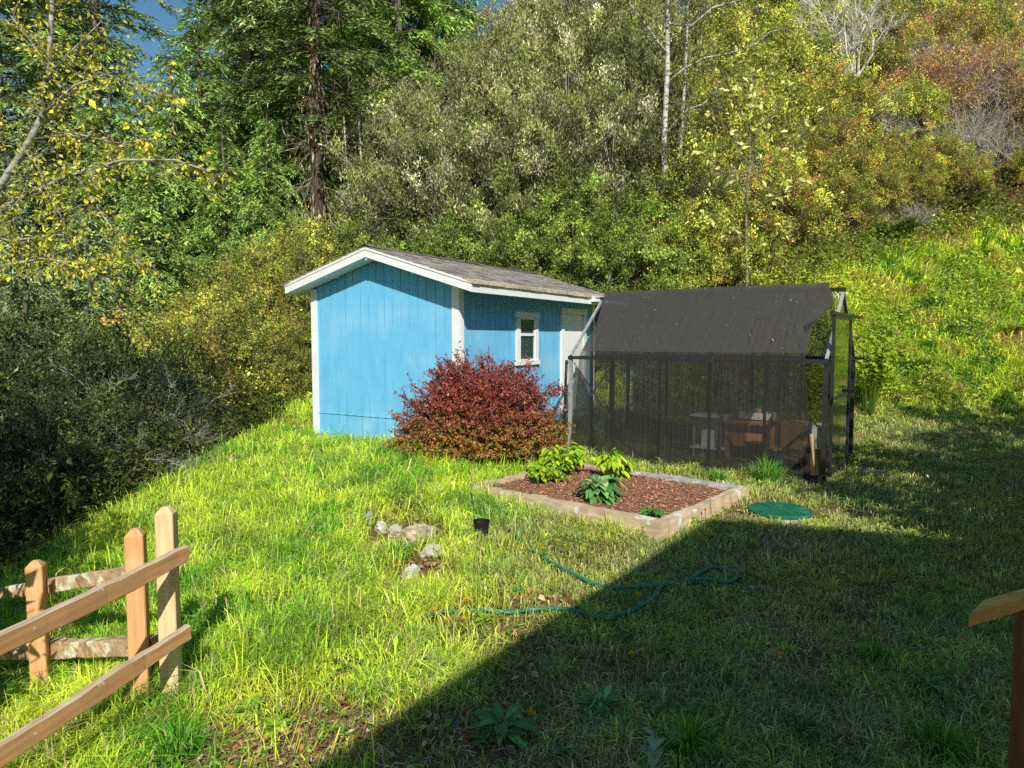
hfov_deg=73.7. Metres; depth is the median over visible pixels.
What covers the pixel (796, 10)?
orange shrub
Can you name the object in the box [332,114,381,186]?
alder sapling
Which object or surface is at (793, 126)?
orange shrub
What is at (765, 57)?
yellow shrub
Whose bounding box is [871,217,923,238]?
fern
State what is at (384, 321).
garden shed
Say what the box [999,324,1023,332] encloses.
fern
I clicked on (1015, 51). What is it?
yellow shrub
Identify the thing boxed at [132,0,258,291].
hemlock tree
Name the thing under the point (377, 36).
fir tree
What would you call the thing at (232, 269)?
bramble mound
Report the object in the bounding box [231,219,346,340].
bramble mound
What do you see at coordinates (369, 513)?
rock
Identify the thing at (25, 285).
hemlock tree
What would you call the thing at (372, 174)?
silvery willow
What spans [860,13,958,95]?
orange shrub
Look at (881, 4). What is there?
orange shrub
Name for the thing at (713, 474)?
grass tuft
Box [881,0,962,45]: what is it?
yellow shrub
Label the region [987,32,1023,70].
rusty bramble
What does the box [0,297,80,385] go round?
salal shrub
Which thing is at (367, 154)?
alder sapling
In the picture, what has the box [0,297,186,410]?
salal shrub
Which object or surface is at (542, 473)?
raspberry plant
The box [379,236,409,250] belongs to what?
olive shrub
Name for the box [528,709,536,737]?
dandelion
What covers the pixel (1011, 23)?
yellow shrub
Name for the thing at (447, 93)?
silvery willow
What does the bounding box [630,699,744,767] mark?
grass tuft
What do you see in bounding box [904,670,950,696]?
weed plant
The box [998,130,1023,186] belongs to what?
orange shrub
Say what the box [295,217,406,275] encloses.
olive shrub
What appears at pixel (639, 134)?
silvery willow
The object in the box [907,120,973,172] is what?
orange shrub
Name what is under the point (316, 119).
mossy fir
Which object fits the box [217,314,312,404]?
bramble mound
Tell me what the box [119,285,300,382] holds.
bramble mound
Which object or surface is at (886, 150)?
orange shrub
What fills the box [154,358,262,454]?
bare shrub
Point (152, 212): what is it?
hemlock tree
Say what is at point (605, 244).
olive shrub
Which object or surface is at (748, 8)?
orange shrub
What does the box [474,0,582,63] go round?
silvery willow
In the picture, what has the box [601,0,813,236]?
white alder
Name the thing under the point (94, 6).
fir tree
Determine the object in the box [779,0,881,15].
fir tree
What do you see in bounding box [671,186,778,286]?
yellow shrub
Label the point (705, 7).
silvery willow
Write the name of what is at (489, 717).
weed plant
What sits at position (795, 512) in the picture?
septic lid
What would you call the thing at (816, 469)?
wooden stake
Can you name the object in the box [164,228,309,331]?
bramble mound
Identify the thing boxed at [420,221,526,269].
olive shrub
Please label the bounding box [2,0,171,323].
fir tree
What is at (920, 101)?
yellow shrub
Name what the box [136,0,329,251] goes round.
fir tree
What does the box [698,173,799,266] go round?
shrub
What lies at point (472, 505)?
dry stalk
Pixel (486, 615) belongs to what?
weed plant
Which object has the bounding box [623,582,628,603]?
dandelion
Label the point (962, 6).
orange shrub
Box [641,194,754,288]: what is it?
shrub
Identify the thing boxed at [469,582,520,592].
hose end
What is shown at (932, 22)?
rusty bramble
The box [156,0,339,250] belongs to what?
fir tree
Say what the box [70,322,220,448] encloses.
salal shrub
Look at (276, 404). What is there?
woodland undergrowth
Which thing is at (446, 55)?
silvery willow
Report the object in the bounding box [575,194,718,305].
olive shrub
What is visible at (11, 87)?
fir tree
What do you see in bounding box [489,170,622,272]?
olive shrub
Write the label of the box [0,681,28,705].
weed plant
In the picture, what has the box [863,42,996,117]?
rusty bramble
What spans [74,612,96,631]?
weed plant
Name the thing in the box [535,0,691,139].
silvery willow
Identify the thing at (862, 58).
yellow shrub
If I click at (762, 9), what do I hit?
fir tree
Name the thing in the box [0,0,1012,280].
sky
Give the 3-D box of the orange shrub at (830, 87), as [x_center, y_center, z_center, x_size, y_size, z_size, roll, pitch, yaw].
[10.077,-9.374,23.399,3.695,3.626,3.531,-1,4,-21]
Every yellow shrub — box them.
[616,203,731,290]
[625,124,751,227]
[629,55,723,137]
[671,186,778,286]
[682,0,782,101]
[697,97,810,212]
[713,33,801,129]
[726,66,836,137]
[743,0,830,72]
[746,1,859,102]
[781,0,885,74]
[797,0,893,65]
[871,71,964,140]
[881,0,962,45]
[957,0,1023,71]
[964,44,1023,108]
[997,0,1023,30]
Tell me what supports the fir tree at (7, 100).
on the ground at (373, 533)
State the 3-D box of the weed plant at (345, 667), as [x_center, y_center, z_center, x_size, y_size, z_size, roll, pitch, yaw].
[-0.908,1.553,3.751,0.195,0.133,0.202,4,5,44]
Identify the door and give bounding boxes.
[560,308,586,411]
[828,315,858,473]
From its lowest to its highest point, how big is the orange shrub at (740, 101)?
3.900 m
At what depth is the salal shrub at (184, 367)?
12.53 m
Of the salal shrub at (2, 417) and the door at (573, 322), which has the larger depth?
the door at (573, 322)
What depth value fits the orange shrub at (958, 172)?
20.65 m
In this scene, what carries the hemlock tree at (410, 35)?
on the ground at (373, 533)
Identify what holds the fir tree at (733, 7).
on the ground at (373, 533)
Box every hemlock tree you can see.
[0,69,147,336]
[0,161,56,330]
[0,215,83,366]
[28,32,204,334]
[37,204,151,339]
[93,128,202,343]
[105,41,230,323]
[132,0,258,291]
[157,111,267,310]
[209,115,302,291]
[226,23,346,258]
[279,0,470,221]
[291,15,375,235]
[351,0,491,83]
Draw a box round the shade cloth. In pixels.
[570,283,838,481]
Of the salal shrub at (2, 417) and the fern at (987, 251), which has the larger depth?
the fern at (987, 251)
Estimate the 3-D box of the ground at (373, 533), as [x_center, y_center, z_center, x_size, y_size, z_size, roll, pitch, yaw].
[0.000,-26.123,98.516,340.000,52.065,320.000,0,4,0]
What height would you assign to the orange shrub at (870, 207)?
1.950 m
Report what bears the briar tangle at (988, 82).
on the ground at (373, 533)
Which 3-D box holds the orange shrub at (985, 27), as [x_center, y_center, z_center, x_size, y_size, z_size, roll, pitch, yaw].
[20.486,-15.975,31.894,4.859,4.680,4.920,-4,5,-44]
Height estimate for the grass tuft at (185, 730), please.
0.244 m
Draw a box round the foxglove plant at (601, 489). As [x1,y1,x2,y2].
[574,474,626,505]
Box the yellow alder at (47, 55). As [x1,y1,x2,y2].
[0,0,252,309]
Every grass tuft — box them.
[112,701,251,767]
[328,655,412,710]
[348,484,392,502]
[368,613,448,655]
[374,536,422,562]
[486,480,508,487]
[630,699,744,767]
[692,465,739,481]
[737,454,801,484]
[853,636,903,666]
[880,707,1006,767]
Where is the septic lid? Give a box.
[748,502,813,523]
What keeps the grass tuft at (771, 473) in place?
on the ground at (373, 533)
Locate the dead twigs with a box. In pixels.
[883,197,947,228]
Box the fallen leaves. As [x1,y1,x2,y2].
[30,497,1010,767]
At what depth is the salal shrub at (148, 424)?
9.53 m
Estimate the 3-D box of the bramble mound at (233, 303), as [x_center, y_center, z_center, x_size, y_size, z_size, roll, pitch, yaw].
[-6.573,-0.924,16.555,3.772,3.720,4.081,1,4,21]
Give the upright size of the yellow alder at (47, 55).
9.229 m
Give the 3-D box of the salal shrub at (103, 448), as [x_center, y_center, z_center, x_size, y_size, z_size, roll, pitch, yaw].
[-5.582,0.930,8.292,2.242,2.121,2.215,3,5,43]
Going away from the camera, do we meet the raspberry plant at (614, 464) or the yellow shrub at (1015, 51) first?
the raspberry plant at (614, 464)
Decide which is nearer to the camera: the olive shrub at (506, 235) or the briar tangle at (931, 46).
the olive shrub at (506, 235)
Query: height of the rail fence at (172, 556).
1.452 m
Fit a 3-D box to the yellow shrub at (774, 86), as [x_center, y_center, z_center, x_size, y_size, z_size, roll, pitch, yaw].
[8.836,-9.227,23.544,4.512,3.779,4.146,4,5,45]
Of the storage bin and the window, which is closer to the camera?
the storage bin
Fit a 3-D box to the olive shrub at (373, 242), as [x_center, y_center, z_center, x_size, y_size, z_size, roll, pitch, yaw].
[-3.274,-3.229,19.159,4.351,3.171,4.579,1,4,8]
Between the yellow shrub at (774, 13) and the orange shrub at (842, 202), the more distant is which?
the yellow shrub at (774, 13)
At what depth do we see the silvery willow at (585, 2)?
36.16 m
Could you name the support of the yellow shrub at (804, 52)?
on the ground at (373, 533)
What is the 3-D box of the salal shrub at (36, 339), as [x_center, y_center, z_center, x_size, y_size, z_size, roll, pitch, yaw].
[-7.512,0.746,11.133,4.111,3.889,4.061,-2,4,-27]
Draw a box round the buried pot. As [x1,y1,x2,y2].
[473,518,489,538]
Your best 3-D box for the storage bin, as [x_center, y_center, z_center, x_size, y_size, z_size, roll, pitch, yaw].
[3.967,0.669,8.807,0.220,0.304,0.300,3,5,35]
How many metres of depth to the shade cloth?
9.41 m
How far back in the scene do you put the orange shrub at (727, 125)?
21.21 m
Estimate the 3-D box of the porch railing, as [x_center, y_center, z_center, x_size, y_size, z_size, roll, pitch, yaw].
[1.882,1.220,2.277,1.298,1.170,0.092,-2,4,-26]
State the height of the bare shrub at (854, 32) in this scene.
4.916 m
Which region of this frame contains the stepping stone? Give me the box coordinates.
[857,468,883,474]
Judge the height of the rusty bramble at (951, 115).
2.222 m
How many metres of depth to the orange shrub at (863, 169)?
20.03 m
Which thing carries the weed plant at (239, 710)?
on the ground at (373, 533)
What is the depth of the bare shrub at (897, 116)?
23.79 m
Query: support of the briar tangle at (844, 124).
on the ground at (373, 533)
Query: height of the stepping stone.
0.040 m
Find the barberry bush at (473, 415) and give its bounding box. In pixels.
[382,340,581,464]
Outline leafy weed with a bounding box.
[854,317,905,415]
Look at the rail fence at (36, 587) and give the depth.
4.06 m
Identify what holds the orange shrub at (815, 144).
on the ground at (373, 533)
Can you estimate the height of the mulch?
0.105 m
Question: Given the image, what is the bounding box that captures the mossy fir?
[196,0,426,241]
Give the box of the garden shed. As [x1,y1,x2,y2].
[283,244,603,441]
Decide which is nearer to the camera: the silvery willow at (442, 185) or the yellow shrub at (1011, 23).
the silvery willow at (442, 185)
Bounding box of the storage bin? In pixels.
[810,423,821,448]
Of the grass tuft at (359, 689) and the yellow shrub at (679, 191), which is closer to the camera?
the grass tuft at (359, 689)
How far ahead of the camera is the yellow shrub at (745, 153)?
19.50 m
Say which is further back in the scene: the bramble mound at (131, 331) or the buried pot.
the bramble mound at (131, 331)
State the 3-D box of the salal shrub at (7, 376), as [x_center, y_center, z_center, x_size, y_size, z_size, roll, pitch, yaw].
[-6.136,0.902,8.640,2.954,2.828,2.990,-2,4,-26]
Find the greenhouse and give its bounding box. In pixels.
[568,287,864,481]
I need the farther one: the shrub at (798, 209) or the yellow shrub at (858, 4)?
the yellow shrub at (858, 4)
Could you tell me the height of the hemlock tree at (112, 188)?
13.311 m
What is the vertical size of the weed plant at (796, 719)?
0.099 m
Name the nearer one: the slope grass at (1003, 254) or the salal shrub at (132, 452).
the salal shrub at (132, 452)
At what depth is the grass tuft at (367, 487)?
7.30 m
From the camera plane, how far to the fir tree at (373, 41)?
42.50 m
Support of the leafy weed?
on the ground at (373, 533)
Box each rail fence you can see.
[0,506,191,767]
[0,528,158,699]
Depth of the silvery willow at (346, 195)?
20.50 m
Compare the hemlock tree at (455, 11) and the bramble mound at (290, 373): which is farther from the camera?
the hemlock tree at (455, 11)
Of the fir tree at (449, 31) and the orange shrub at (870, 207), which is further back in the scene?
the fir tree at (449, 31)
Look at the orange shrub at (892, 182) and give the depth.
19.57 m
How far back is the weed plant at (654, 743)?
3.00 m
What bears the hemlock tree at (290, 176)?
on the ground at (373, 533)
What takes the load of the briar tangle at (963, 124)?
on the ground at (373, 533)
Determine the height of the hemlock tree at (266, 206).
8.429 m
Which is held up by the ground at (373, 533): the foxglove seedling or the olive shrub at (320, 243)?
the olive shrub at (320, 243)
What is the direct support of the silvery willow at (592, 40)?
on the ground at (373, 533)
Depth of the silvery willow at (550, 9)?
24.04 m
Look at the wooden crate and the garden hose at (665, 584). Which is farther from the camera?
the wooden crate
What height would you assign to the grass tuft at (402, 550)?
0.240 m
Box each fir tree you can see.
[0,0,107,323]
[0,0,196,321]
[1,0,124,246]
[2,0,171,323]
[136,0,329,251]
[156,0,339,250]
[188,0,365,258]
[202,0,379,219]
[236,0,424,203]
[325,8,418,82]
[419,0,470,89]
[678,0,757,41]
[738,0,803,28]
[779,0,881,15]
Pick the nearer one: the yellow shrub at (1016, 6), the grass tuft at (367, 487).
the grass tuft at (367, 487)
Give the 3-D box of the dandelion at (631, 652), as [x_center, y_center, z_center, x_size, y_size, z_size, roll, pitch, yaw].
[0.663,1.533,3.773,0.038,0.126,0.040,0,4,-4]
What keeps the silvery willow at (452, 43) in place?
on the ground at (373, 533)
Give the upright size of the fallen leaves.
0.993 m
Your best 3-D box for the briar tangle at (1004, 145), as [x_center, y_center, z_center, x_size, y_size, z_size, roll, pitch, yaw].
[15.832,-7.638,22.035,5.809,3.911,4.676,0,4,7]
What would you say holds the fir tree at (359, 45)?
on the ground at (373, 533)
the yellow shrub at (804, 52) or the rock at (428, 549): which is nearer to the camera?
the rock at (428, 549)
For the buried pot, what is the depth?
6.10 m
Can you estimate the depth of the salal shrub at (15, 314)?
12.37 m
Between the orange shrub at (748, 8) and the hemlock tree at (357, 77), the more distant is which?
the orange shrub at (748, 8)
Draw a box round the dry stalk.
[470,492,474,518]
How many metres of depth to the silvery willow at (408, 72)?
36.01 m
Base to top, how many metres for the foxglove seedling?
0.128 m
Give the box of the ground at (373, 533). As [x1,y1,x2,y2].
[3,63,1023,767]
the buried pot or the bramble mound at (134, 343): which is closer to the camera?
the buried pot
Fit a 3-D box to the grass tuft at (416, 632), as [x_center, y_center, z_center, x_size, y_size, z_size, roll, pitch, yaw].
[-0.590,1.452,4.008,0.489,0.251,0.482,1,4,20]
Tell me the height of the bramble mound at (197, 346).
3.328 m
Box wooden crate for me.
[814,449,820,475]
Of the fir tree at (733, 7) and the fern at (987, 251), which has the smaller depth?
the fern at (987, 251)
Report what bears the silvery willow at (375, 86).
on the ground at (373, 533)
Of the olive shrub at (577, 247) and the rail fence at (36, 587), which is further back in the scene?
the olive shrub at (577, 247)
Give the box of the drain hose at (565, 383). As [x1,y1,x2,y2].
[557,360,567,440]
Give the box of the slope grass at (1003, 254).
[748,204,1023,426]
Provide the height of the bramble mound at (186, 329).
3.618 m
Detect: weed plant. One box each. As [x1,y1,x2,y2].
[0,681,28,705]
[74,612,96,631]
[232,695,266,723]
[262,714,295,737]
[305,670,337,687]
[330,650,364,685]
[467,702,542,754]
[469,610,492,629]
[553,743,578,758]
[573,685,624,717]
[633,725,685,766]
[779,713,824,750]
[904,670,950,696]
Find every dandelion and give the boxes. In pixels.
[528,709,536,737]
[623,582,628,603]
[628,650,634,668]
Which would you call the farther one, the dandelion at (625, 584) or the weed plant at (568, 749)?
the dandelion at (625, 584)
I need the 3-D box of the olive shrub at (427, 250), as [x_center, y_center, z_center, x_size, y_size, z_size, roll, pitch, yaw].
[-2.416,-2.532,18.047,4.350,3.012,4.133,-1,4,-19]
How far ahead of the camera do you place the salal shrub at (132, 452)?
9.05 m
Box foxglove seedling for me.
[637,505,667,516]
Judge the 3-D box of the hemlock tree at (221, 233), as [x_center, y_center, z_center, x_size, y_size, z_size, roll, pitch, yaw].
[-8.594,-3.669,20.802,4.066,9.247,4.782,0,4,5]
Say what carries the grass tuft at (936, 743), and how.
on the ground at (373, 533)
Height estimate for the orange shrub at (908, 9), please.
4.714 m
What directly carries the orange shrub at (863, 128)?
on the ground at (373, 533)
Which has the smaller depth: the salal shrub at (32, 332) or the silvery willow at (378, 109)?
the salal shrub at (32, 332)
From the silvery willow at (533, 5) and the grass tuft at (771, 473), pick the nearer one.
the grass tuft at (771, 473)
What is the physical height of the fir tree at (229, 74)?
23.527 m
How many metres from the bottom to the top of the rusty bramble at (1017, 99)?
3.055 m
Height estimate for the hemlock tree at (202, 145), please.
14.275 m
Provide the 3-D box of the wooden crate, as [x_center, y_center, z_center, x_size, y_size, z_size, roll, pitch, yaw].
[3.954,0.989,8.861,0.300,0.340,0.320,3,5,35]
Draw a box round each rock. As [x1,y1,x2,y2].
[362,511,372,524]
[375,521,388,532]
[389,524,401,536]
[400,522,436,545]
[401,563,419,579]
[419,542,440,557]
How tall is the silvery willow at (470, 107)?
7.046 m
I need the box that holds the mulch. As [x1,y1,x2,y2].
[492,466,729,517]
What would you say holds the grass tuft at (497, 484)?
on the ground at (373, 533)
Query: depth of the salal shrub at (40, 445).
7.55 m
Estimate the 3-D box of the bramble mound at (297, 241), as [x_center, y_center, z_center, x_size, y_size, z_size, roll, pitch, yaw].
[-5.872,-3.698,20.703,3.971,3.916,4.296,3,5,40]
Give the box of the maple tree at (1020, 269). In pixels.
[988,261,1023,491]
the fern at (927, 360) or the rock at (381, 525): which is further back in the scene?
the fern at (927, 360)
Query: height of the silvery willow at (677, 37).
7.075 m
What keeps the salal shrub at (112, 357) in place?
on the ground at (373, 533)
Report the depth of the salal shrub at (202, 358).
13.55 m
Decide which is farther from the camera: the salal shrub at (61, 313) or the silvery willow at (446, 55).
the silvery willow at (446, 55)
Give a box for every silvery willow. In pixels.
[315,88,482,250]
[318,76,468,230]
[324,66,416,219]
[324,75,415,212]
[327,82,499,251]
[366,18,482,131]
[370,117,574,259]
[380,27,536,172]
[382,51,451,100]
[411,20,505,99]
[433,0,544,143]
[435,59,605,254]
[440,0,595,153]
[463,0,628,90]
[466,37,651,226]
[469,0,653,150]
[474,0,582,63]
[520,77,707,231]
[522,0,638,15]
[532,0,681,76]
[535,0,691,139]
[576,38,726,184]
[582,0,723,113]
[589,0,722,56]
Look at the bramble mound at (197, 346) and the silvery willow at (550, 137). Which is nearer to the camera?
the bramble mound at (197, 346)
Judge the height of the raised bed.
0.224 m
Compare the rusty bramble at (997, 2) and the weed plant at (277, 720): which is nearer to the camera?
the weed plant at (277, 720)
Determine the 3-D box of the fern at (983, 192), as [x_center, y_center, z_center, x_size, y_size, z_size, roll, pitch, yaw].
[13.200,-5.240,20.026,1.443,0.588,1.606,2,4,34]
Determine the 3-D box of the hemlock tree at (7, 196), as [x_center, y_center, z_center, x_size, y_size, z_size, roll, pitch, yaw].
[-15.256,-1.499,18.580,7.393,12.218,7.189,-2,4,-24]
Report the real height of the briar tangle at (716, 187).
2.101 m
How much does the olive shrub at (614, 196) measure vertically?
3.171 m
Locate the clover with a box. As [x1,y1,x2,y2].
[0,387,1023,767]
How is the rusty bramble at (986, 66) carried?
on the ground at (373, 533)
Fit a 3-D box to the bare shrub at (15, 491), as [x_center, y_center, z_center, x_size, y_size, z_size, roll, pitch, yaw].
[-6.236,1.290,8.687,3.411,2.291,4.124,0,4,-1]
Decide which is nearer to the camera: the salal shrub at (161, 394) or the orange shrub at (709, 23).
the salal shrub at (161, 394)
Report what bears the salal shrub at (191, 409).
on the ground at (373, 533)
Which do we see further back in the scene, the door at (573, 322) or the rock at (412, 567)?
the door at (573, 322)
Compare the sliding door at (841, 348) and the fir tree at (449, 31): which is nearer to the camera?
the sliding door at (841, 348)
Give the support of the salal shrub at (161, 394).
on the ground at (373, 533)
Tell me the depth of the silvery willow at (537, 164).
18.68 m
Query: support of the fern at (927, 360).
on the ground at (373, 533)
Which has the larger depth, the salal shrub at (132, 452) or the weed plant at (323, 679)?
the salal shrub at (132, 452)
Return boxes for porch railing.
[968,589,1023,767]
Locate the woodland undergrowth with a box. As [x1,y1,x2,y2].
[0,56,1023,583]
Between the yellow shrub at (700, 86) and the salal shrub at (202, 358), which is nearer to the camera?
the salal shrub at (202, 358)
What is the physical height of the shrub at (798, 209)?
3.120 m
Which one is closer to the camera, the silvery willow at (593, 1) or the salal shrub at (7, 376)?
the salal shrub at (7, 376)
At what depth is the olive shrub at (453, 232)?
17.41 m
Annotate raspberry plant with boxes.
[525,464,570,482]
[539,442,595,473]
[593,447,638,478]
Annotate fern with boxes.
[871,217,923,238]
[902,356,938,368]
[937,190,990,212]
[964,248,998,256]
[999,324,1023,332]
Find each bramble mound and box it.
[40,296,182,360]
[48,326,188,367]
[70,297,292,421]
[83,275,229,350]
[94,324,251,434]
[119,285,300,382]
[132,293,301,434]
[154,272,311,404]
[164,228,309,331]
[192,213,345,322]
[206,253,311,361]
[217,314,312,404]
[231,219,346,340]
[239,204,359,289]
[251,303,311,389]
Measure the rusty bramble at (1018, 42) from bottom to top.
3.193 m
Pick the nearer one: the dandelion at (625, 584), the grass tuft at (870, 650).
the grass tuft at (870, 650)
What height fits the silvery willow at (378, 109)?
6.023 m
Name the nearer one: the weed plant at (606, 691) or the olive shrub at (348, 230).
the weed plant at (606, 691)
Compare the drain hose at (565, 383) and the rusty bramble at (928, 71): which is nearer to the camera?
the drain hose at (565, 383)
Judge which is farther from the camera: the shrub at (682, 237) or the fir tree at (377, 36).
the fir tree at (377, 36)
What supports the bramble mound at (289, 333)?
on the ground at (373, 533)
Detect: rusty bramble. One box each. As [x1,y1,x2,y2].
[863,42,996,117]
[878,74,970,132]
[883,0,1018,74]
[916,34,1023,111]
[934,0,1011,16]
[942,0,1023,34]
[954,27,1023,105]
[986,67,1023,124]
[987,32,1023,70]
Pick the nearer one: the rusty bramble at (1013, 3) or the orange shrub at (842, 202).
the orange shrub at (842, 202)
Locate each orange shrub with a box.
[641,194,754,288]
[658,127,772,216]
[662,76,744,164]
[673,0,737,60]
[688,74,795,156]
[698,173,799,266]
[719,0,801,52]
[725,107,822,189]
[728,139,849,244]
[752,96,879,211]
[768,61,868,148]
[778,0,826,38]
[792,90,891,171]
[793,149,871,221]
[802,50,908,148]
[818,166,893,227]
[827,132,889,190]
[851,0,922,22]
[854,122,924,182]
[857,0,938,69]
[858,154,913,212]
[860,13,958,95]
[880,127,952,184]
[894,0,1010,71]
[894,155,949,205]
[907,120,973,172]
[923,0,999,22]
[938,138,997,193]
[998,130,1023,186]
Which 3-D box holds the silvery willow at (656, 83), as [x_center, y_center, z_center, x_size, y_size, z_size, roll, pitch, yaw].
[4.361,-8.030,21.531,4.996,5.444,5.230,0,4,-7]
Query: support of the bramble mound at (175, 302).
on the ground at (373, 533)
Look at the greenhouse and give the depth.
8.91 m
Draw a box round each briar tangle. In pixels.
[679,143,767,211]
[769,108,863,148]
[864,17,1002,85]
[888,75,1023,152]
[903,79,1023,175]
[929,28,1023,114]
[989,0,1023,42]
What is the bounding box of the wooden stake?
[811,434,818,475]
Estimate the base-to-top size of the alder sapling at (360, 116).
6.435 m
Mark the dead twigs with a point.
(919, 214)
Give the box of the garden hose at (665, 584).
[423,528,739,619]
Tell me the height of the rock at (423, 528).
0.218 m
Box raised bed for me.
[473,463,748,540]
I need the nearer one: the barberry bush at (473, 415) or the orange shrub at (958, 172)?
the barberry bush at (473, 415)
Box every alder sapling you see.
[312,101,363,217]
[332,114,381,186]
[342,132,395,216]
[690,40,823,285]
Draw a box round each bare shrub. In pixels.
[1,403,165,555]
[5,353,235,478]
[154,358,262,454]
[790,0,916,81]
[841,83,938,144]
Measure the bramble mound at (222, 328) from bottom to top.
3.524 m
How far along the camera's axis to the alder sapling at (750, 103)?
15.87 m
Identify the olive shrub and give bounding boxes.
[278,223,358,308]
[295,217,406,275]
[341,214,460,255]
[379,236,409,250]
[389,195,493,262]
[407,227,484,262]
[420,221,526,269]
[433,185,576,268]
[455,217,595,324]
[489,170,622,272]
[494,199,628,311]
[526,204,696,320]
[542,164,687,256]
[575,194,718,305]
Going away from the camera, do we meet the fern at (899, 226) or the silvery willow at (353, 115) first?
the fern at (899, 226)
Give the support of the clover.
on the ground at (373, 533)
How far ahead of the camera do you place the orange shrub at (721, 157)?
19.55 m
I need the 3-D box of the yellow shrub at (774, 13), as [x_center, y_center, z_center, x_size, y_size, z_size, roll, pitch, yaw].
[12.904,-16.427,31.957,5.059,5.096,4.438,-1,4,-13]
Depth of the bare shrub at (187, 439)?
9.43 m
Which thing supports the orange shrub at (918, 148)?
on the ground at (373, 533)
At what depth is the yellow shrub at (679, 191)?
18.67 m
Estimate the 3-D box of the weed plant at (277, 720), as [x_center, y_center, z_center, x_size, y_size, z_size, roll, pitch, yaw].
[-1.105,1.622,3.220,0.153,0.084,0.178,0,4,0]
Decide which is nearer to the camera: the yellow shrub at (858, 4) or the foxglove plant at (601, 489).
the foxglove plant at (601, 489)
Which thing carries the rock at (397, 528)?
on the ground at (373, 533)
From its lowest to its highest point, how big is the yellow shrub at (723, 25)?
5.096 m
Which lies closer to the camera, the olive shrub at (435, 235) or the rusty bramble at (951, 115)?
the olive shrub at (435, 235)
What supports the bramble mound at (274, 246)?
on the ground at (373, 533)
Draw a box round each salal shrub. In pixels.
[0,292,143,376]
[0,297,54,364]
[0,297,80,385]
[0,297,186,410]
[0,311,155,396]
[0,313,163,481]
[0,328,91,561]
[0,343,154,551]
[0,370,126,565]
[0,373,146,549]
[3,317,73,370]
[10,343,201,487]
[55,323,216,473]
[68,381,179,497]
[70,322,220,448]
[112,357,232,458]
[129,348,251,439]
[166,342,255,422]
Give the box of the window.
[514,311,539,365]
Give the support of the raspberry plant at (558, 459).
on the mulch
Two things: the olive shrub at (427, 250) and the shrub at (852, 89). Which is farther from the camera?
the shrub at (852, 89)
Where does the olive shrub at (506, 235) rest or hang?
on the ground at (373, 533)
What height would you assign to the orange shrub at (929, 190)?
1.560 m
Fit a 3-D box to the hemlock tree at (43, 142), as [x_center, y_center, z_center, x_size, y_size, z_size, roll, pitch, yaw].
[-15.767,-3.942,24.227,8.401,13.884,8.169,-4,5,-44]

